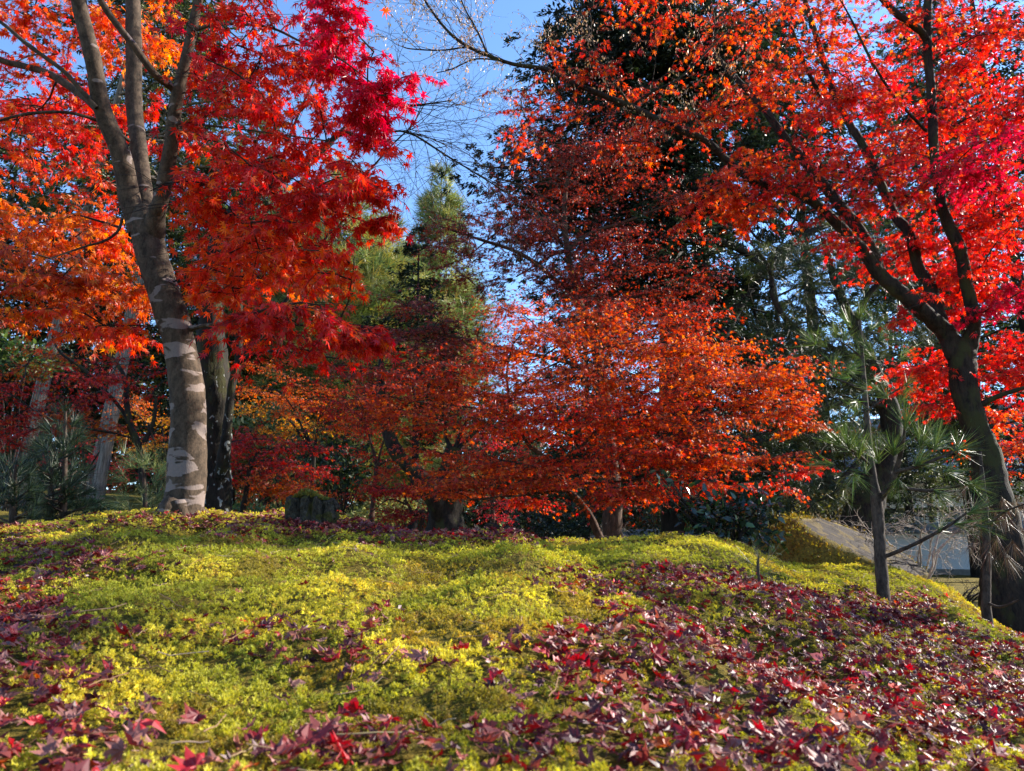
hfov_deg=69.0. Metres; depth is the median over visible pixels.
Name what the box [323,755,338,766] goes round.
fallen leaf
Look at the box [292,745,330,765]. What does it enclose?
fallen leaf
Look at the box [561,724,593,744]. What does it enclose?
fallen leaf
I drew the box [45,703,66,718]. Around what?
fallen leaf
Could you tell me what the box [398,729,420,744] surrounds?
fallen leaf
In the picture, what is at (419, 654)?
fallen leaf
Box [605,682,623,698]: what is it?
fallen leaf
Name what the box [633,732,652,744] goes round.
fallen leaf
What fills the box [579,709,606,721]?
fallen leaf
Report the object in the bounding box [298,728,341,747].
fallen leaf
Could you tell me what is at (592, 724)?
fallen leaf
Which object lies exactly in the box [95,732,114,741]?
fallen leaf
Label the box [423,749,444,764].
fallen leaf
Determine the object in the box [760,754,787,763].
fallen leaf
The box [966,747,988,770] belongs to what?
fallen leaf
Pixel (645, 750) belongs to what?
fallen leaf
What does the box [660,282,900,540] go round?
cypress tree
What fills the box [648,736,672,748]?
fallen leaf
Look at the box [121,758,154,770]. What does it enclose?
fallen leaf
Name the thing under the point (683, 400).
maple tree
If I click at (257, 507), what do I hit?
evergreen shrub
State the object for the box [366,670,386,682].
fallen leaf
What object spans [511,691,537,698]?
fallen leaf
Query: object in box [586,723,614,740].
fallen leaf
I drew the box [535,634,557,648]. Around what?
fallen leaf
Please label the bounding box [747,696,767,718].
fallen leaf
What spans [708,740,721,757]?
fallen leaf
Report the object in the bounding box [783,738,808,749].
fallen leaf
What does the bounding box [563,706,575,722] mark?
fallen leaf
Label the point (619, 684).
fallen leaf
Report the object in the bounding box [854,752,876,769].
fallen leaf
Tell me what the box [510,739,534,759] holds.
fallen leaf
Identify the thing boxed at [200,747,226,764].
fallen leaf
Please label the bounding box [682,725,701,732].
fallen leaf
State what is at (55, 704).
fallen leaf
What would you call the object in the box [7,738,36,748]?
fallen leaf
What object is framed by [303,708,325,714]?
fallen leaf
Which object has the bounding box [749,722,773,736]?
fallen leaf
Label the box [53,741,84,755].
fallen leaf
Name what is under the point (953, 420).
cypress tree
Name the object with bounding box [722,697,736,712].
fallen leaf
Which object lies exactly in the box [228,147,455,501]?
pine tree
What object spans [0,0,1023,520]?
sky
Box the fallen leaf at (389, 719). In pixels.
[378,716,401,729]
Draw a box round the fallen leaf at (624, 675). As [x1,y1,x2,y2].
[617,671,638,683]
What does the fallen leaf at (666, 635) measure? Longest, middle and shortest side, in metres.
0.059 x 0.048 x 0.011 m
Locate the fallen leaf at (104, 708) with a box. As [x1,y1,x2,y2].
[90,703,113,715]
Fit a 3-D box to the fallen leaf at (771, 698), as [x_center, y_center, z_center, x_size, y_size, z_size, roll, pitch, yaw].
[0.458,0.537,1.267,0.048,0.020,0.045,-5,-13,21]
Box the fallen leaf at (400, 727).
[388,720,412,730]
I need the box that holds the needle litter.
[0,510,1023,770]
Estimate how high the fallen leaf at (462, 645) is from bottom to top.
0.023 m
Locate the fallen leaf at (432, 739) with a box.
[414,731,442,742]
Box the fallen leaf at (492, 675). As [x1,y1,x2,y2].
[483,669,503,683]
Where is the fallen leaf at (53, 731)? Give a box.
[42,723,76,743]
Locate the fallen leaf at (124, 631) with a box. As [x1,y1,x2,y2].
[113,621,140,636]
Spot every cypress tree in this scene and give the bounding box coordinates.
[0,81,196,496]
[0,112,122,479]
[34,76,300,499]
[122,102,315,503]
[153,289,312,507]
[339,225,485,529]
[419,391,576,536]
[436,0,949,537]
[489,235,657,541]
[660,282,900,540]
[710,0,945,522]
[832,208,1021,538]
[833,0,1023,505]
[833,0,1023,577]
[855,0,1023,501]
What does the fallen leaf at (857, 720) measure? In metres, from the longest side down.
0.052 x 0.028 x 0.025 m
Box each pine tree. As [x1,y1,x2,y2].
[149,186,365,509]
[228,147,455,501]
[301,208,478,521]
[334,235,502,528]
[402,158,514,524]
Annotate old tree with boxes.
[196,0,599,511]
[294,322,536,535]
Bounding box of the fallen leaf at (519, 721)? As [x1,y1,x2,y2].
[512,712,527,729]
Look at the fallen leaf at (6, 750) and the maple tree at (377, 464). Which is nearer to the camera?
the fallen leaf at (6, 750)
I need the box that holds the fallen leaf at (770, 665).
[754,662,775,670]
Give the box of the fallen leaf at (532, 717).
[527,713,544,724]
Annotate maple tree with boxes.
[0,0,447,516]
[0,335,168,508]
[15,359,168,502]
[90,389,169,501]
[158,418,347,512]
[229,354,389,486]
[289,356,450,522]
[305,72,743,539]
[332,285,846,539]
[349,0,1023,632]
[437,402,562,525]
[932,408,1023,484]
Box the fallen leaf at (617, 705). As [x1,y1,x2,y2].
[606,701,623,708]
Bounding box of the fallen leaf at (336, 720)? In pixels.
[326,713,340,724]
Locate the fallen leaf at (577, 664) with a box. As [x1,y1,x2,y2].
[570,660,585,671]
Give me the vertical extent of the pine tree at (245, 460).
12.040 m
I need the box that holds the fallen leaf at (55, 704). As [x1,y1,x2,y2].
[47,701,70,706]
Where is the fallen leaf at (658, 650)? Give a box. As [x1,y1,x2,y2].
[642,640,669,666]
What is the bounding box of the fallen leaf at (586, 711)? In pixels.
[574,710,595,725]
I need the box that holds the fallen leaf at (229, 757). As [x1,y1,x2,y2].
[219,747,242,767]
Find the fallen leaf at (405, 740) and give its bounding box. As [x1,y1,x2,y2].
[390,737,410,746]
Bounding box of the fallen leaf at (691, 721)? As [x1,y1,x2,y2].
[680,708,707,733]
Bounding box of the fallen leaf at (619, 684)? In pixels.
[605,680,621,688]
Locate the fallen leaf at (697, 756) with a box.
[674,745,707,762]
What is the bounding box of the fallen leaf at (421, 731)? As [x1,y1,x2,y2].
[409,727,427,733]
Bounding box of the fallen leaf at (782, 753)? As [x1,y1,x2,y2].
[779,751,795,768]
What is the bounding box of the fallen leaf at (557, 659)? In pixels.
[553,653,570,664]
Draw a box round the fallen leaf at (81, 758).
[70,754,94,761]
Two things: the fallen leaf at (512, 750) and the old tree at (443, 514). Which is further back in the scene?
the old tree at (443, 514)
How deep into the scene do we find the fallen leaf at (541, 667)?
1.24 m
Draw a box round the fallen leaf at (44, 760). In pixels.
[32,756,63,765]
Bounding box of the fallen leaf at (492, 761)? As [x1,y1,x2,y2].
[480,752,499,768]
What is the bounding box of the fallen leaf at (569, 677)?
[558,672,580,684]
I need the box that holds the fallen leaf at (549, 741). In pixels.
[538,734,557,754]
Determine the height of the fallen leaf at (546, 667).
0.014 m
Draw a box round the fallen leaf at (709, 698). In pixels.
[704,693,723,703]
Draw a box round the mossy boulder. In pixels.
[749,510,928,578]
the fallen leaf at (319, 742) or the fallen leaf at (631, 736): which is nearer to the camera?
the fallen leaf at (319, 742)
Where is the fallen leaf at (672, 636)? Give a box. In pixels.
[664,630,685,645]
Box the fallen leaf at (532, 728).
[521,718,549,732]
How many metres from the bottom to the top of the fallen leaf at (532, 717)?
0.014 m
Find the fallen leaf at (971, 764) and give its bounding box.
[963,752,992,770]
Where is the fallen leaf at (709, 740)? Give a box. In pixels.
[699,733,716,747]
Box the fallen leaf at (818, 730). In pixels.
[808,721,826,738]
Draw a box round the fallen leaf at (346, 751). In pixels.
[331,734,352,756]
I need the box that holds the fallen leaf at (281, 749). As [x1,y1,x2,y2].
[268,742,295,756]
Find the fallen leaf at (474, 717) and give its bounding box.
[456,711,481,723]
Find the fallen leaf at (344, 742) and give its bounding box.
[324,737,355,747]
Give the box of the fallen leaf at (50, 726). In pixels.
[38,718,66,733]
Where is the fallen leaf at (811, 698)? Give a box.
[802,694,815,701]
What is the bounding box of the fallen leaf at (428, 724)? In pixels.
[419,715,444,728]
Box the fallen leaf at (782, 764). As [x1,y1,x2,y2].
[770,760,792,770]
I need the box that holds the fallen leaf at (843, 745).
[826,742,853,752]
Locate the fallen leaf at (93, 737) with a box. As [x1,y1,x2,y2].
[86,726,108,742]
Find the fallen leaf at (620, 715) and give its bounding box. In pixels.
[607,710,625,719]
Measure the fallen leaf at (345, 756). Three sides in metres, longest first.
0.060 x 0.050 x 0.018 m
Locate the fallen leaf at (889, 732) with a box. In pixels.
[869,725,895,737]
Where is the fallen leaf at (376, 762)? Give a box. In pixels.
[367,757,400,766]
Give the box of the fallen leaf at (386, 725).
[376,718,395,730]
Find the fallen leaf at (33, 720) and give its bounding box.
[24,713,48,725]
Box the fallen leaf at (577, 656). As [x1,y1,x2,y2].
[568,651,588,660]
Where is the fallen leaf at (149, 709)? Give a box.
[139,702,156,718]
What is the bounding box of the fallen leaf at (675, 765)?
[654,749,680,770]
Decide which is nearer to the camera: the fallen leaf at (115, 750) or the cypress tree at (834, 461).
the fallen leaf at (115, 750)
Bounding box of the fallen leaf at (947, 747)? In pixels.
[921,734,957,750]
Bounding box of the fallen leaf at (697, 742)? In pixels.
[677,734,705,749]
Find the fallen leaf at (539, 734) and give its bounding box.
[528,730,554,748]
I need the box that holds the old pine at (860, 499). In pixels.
[704,163,1020,536]
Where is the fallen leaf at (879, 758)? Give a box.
[868,754,883,761]
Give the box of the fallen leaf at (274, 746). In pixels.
[270,735,302,754]
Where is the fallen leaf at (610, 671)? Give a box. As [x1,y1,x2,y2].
[584,666,617,681]
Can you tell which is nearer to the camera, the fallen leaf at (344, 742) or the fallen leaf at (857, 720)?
the fallen leaf at (344, 742)
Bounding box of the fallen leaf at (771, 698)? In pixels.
[766,693,795,709]
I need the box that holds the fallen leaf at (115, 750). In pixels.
[95,737,138,762]
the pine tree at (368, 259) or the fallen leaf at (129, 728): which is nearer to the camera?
the fallen leaf at (129, 728)
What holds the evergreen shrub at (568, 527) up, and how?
on the ground
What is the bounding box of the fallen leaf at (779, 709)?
[766,706,786,718]
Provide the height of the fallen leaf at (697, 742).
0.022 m
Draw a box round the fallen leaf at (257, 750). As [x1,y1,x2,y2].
[250,737,271,755]
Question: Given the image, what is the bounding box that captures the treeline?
[0,277,918,539]
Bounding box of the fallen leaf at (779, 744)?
[760,738,788,747]
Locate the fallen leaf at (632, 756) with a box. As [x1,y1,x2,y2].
[612,749,644,766]
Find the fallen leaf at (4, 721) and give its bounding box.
[0,717,16,726]
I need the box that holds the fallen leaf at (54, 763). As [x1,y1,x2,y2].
[45,756,75,770]
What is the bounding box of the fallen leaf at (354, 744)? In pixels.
[339,741,359,755]
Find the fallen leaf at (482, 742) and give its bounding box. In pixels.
[471,730,490,745]
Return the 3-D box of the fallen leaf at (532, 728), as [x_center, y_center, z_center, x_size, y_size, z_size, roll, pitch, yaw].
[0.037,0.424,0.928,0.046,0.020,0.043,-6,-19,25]
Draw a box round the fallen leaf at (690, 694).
[680,691,703,696]
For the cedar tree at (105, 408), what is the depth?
18.29 m
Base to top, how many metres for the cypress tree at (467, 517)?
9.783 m
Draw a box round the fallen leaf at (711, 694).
[700,685,728,697]
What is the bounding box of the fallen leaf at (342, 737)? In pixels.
[326,731,353,743]
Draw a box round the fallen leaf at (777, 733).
[770,726,782,738]
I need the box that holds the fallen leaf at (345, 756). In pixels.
[330,731,353,764]
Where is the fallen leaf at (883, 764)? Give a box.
[872,760,906,770]
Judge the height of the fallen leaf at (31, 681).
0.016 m
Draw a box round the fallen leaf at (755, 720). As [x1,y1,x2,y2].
[746,717,769,733]
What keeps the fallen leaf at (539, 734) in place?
on the fallen leaves at (776, 676)
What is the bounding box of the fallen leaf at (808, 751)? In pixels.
[802,746,832,761]
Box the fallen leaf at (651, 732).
[641,724,663,735]
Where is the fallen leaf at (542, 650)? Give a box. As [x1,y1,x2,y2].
[532,643,554,657]
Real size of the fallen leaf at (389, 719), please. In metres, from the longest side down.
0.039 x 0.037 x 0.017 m
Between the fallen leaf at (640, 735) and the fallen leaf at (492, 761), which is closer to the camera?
the fallen leaf at (492, 761)
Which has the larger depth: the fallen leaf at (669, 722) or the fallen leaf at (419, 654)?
the fallen leaf at (419, 654)
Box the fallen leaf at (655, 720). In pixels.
[645,714,657,727]
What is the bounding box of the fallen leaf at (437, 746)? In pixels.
[417,740,444,750]
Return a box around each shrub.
[0,328,72,510]
[56,487,126,514]
[232,396,327,509]
[232,501,284,514]
[285,419,390,515]
[340,493,418,527]
[352,480,428,531]
[503,506,568,538]
[542,489,602,540]
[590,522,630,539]
[622,497,660,535]
[646,469,793,555]
[771,489,851,521]
[811,491,981,583]
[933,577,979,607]
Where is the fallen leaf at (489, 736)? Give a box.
[476,730,500,741]
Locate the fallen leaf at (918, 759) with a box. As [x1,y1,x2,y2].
[911,755,935,766]
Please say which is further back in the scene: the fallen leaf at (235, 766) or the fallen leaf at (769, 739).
the fallen leaf at (769, 739)
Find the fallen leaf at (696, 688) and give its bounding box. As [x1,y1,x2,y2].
[682,682,709,696]
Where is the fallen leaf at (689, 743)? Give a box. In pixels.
[677,734,698,751]
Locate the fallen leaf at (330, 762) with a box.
[318,758,342,767]
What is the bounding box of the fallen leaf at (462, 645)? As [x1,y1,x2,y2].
[451,641,468,649]
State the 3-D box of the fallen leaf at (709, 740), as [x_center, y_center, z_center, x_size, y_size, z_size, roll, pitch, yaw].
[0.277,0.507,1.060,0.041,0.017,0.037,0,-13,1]
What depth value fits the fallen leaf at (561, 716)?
1.01 m
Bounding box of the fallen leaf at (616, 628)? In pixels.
[607,622,626,632]
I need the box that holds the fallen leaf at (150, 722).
[122,717,165,732]
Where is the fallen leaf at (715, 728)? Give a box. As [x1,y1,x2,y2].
[705,715,732,739]
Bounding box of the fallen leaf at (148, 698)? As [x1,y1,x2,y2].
[137,691,162,702]
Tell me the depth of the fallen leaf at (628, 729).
1.03 m
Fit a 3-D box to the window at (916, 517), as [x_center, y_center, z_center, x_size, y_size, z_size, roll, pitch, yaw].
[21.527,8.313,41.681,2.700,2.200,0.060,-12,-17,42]
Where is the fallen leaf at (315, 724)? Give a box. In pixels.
[305,714,343,730]
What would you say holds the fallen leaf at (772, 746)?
on the ground
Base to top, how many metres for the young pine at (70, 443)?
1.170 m
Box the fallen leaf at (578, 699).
[571,696,593,701]
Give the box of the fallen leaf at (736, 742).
[720,735,758,754]
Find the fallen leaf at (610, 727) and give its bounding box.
[602,724,630,731]
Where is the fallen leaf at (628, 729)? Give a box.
[621,728,633,736]
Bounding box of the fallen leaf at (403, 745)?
[389,738,408,754]
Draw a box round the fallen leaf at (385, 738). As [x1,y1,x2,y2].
[378,725,397,744]
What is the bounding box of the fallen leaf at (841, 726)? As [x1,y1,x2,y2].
[830,717,849,741]
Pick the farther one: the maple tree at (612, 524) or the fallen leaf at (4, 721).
the maple tree at (612, 524)
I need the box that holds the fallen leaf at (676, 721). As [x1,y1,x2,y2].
[672,714,683,725]
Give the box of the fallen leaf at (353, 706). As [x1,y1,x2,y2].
[337,696,364,716]
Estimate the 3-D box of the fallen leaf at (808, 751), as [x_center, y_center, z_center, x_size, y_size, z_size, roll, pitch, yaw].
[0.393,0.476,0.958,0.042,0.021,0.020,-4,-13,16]
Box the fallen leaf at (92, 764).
[80,755,113,768]
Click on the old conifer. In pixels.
(690, 148)
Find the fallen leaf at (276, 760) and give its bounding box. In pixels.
[264,754,287,765]
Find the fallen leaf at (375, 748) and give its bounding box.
[358,745,380,757]
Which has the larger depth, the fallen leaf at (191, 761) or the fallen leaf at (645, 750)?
the fallen leaf at (645, 750)
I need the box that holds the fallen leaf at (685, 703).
[684,698,713,717]
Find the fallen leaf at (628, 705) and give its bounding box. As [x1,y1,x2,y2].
[618,697,637,711]
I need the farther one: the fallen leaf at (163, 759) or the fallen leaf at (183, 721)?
the fallen leaf at (183, 721)
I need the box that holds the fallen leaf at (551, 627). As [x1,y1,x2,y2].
[544,622,561,631]
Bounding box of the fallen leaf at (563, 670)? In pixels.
[557,663,575,672]
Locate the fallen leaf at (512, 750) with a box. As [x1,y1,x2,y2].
[501,748,518,756]
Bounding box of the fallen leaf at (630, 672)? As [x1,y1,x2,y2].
[620,666,646,679]
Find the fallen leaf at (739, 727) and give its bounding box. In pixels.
[732,721,752,731]
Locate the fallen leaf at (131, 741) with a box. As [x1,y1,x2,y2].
[123,730,154,749]
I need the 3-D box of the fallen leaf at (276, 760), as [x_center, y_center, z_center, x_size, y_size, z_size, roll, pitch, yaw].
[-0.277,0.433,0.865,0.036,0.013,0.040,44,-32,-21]
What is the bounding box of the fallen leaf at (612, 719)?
[602,711,619,722]
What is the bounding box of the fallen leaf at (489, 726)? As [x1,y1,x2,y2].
[474,718,500,733]
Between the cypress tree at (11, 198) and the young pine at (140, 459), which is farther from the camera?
the cypress tree at (11, 198)
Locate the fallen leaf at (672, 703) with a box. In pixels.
[667,699,684,706]
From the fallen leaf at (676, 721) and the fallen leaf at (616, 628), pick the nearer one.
the fallen leaf at (676, 721)
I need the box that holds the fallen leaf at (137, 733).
[121,720,151,751]
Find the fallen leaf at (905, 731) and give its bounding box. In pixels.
[892,726,915,734]
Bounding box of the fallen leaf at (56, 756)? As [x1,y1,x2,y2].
[47,743,71,764]
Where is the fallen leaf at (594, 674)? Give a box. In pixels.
[589,671,601,681]
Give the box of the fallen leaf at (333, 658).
[321,648,340,662]
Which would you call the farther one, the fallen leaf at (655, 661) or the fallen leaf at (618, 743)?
the fallen leaf at (655, 661)
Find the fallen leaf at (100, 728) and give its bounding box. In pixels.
[87,726,112,739]
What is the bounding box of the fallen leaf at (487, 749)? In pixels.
[475,743,497,753]
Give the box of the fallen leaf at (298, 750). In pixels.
[283,734,308,758]
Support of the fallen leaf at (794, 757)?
on the ground
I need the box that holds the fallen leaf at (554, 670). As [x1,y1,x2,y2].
[544,665,565,676]
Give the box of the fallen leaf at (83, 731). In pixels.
[66,726,95,734]
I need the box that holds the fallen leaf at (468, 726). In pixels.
[460,721,484,731]
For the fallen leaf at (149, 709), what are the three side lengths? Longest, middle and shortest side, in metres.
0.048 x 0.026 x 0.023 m
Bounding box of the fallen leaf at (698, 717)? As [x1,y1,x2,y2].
[683,711,706,724]
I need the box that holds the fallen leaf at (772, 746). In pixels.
[747,738,783,753]
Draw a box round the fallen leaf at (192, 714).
[181,702,209,724]
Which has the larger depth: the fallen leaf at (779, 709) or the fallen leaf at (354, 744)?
the fallen leaf at (779, 709)
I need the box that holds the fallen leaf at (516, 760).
[509,753,542,770]
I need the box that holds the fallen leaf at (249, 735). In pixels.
[242,725,262,743]
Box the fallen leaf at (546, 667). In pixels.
[542,662,554,671]
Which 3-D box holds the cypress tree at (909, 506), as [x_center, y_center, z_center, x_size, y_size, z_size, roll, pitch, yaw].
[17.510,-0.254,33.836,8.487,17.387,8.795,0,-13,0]
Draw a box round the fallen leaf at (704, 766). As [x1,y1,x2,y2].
[695,758,732,770]
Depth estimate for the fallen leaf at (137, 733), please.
0.93 m
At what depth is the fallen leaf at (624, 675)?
1.28 m
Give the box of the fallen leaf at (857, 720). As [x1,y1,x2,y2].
[837,710,872,728]
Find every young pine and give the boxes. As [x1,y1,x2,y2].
[0,449,59,524]
[2,428,95,522]
[17,395,115,521]
[102,438,167,511]
[724,541,784,596]
[793,297,1009,602]
[942,452,1023,626]
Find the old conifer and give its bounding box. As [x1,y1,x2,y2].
[519,0,891,531]
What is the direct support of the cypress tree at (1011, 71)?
on the ground
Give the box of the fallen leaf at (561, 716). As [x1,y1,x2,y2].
[549,714,572,721]
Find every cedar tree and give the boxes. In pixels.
[0,0,284,507]
[0,0,294,497]
[11,0,315,505]
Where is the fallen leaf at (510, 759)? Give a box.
[499,749,528,763]
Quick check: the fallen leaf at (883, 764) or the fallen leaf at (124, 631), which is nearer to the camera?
the fallen leaf at (883, 764)
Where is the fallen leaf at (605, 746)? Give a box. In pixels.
[599,737,624,751]
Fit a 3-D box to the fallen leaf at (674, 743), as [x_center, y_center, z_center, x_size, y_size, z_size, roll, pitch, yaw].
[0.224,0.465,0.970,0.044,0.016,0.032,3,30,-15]
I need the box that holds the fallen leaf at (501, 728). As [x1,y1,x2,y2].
[494,721,508,733]
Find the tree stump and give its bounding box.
[285,487,339,529]
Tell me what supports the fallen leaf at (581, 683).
on the ground
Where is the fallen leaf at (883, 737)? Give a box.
[865,729,892,743]
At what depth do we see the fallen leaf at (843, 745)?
1.06 m
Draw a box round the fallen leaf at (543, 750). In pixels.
[532,741,557,763]
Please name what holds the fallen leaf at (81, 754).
on the ground
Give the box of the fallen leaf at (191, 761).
[166,746,212,770]
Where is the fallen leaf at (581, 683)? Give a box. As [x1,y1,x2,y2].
[563,675,592,692]
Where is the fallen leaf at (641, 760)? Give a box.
[632,752,649,765]
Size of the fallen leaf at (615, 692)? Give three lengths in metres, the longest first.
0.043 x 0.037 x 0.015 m
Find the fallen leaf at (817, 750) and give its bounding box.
[805,743,835,762]
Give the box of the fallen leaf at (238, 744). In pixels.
[233,733,248,749]
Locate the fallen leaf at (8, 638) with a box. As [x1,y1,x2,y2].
[0,632,24,641]
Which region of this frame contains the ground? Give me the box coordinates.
[0,489,1023,770]
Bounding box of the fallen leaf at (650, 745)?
[647,740,671,750]
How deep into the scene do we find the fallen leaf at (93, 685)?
1.23 m
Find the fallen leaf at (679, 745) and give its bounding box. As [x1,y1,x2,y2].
[662,734,692,751]
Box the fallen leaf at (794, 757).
[784,750,806,764]
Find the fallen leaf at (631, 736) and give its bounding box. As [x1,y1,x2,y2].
[623,730,641,743]
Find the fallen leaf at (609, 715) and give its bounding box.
[598,711,622,723]
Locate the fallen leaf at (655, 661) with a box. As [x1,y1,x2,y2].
[650,653,667,667]
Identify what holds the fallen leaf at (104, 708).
on the ground
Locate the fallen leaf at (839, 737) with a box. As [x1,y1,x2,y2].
[818,725,846,742]
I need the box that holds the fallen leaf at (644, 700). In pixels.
[631,694,650,704]
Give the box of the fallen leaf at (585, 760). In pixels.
[571,746,604,768]
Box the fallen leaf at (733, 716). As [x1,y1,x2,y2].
[718,712,739,720]
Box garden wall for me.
[546,521,1023,574]
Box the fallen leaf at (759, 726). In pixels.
[752,719,772,733]
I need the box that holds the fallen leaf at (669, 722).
[658,719,673,731]
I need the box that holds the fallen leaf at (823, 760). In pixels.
[807,747,841,767]
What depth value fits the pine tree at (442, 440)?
30.59 m
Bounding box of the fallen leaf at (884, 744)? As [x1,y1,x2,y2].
[867,740,891,756]
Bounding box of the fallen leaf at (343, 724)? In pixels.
[337,722,353,731]
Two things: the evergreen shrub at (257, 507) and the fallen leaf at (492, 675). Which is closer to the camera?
the fallen leaf at (492, 675)
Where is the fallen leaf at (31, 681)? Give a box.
[19,673,42,686]
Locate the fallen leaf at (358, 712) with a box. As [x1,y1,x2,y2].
[348,709,368,716]
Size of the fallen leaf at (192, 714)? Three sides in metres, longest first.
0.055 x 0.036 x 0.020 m
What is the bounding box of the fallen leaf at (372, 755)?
[361,746,382,764]
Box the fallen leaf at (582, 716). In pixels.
[567,709,594,718]
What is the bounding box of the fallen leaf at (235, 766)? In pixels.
[229,760,264,770]
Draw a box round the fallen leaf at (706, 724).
[689,721,719,728]
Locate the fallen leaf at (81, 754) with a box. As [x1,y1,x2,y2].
[65,749,92,760]
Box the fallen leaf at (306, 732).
[296,719,334,743]
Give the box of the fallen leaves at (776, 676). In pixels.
[0,508,1023,770]
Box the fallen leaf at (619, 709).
[605,706,627,716]
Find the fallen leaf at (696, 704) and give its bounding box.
[690,702,712,707]
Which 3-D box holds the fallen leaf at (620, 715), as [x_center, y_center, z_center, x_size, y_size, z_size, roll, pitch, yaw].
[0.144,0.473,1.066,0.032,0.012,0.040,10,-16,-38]
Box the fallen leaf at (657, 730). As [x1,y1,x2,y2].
[647,721,665,733]
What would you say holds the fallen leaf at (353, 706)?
on the ground
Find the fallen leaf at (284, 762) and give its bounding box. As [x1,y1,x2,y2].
[273,753,296,765]
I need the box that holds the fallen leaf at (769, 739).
[761,731,790,743]
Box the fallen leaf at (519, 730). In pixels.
[512,723,526,735]
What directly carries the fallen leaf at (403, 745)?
on the ground
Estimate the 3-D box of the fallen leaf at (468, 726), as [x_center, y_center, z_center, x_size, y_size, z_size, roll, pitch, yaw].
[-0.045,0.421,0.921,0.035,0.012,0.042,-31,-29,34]
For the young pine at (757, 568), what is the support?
on the ground
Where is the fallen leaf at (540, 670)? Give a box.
[530,661,544,672]
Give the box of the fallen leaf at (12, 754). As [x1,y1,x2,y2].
[0,748,25,757]
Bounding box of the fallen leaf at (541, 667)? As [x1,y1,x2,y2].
[531,664,546,670]
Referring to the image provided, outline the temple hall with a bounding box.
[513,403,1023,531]
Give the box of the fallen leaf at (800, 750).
[785,736,813,757]
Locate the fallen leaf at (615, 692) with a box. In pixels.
[613,684,624,694]
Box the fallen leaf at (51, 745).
[29,733,61,756]
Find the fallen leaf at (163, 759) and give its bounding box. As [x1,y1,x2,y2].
[153,752,176,766]
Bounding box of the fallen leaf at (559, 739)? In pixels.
[555,728,581,744]
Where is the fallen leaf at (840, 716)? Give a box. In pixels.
[814,708,851,730]
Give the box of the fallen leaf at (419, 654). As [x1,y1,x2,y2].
[403,648,437,663]
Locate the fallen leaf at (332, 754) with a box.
[328,749,338,756]
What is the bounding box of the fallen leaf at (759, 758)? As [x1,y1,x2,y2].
[753,753,766,763]
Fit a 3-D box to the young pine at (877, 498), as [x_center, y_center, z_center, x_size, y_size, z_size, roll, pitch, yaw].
[1.838,0.312,3.746,0.942,1.672,0.858,0,-13,0]
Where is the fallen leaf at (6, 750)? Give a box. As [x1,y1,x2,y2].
[0,746,20,757]
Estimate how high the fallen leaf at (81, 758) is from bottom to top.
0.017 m
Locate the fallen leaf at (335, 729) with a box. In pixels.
[325,726,338,738]
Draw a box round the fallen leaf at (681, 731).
[671,723,704,740]
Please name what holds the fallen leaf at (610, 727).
on the ground
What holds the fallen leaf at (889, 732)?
on the ground
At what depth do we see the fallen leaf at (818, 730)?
1.15 m
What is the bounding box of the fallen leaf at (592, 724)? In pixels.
[577,720,601,726]
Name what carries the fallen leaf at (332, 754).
on the ground
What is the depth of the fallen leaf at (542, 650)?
1.35 m
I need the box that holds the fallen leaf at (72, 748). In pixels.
[49,742,89,764]
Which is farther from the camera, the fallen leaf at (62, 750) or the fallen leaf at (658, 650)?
the fallen leaf at (658, 650)
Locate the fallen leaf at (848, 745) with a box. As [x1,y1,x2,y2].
[828,740,856,758]
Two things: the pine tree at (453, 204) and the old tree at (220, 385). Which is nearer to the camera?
the old tree at (220, 385)
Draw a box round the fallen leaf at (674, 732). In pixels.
[662,727,675,739]
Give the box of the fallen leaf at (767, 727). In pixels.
[756,721,780,735]
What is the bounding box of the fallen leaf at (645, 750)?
[635,739,655,762]
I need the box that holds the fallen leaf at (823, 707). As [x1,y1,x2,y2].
[810,698,831,715]
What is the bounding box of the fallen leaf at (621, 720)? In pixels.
[612,716,626,725]
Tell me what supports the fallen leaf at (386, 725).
on the ground
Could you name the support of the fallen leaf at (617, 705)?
on the ground
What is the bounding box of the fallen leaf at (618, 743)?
[607,740,631,748]
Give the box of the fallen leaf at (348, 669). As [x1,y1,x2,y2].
[336,666,354,680]
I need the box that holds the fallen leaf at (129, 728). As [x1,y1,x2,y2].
[123,719,154,734]
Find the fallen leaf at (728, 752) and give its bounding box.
[709,745,743,764]
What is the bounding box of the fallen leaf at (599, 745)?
[594,738,618,756]
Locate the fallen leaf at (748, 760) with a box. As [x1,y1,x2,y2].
[742,753,761,770]
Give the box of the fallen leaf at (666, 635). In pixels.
[662,631,678,646]
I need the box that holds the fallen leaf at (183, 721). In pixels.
[173,718,199,724]
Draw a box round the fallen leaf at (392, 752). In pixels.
[370,741,400,761]
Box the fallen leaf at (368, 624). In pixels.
[356,617,375,631]
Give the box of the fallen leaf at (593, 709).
[587,695,609,714]
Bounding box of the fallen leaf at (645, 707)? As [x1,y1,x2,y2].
[637,701,662,713]
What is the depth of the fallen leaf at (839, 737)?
1.13 m
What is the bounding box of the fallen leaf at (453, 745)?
[439,733,460,748]
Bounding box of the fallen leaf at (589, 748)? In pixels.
[577,743,606,753]
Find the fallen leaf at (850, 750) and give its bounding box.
[832,746,854,757]
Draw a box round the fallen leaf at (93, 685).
[78,682,105,689]
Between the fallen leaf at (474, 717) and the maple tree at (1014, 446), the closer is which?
the fallen leaf at (474, 717)
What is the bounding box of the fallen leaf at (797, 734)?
[787,730,814,738]
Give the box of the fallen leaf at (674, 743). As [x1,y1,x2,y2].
[669,734,690,750]

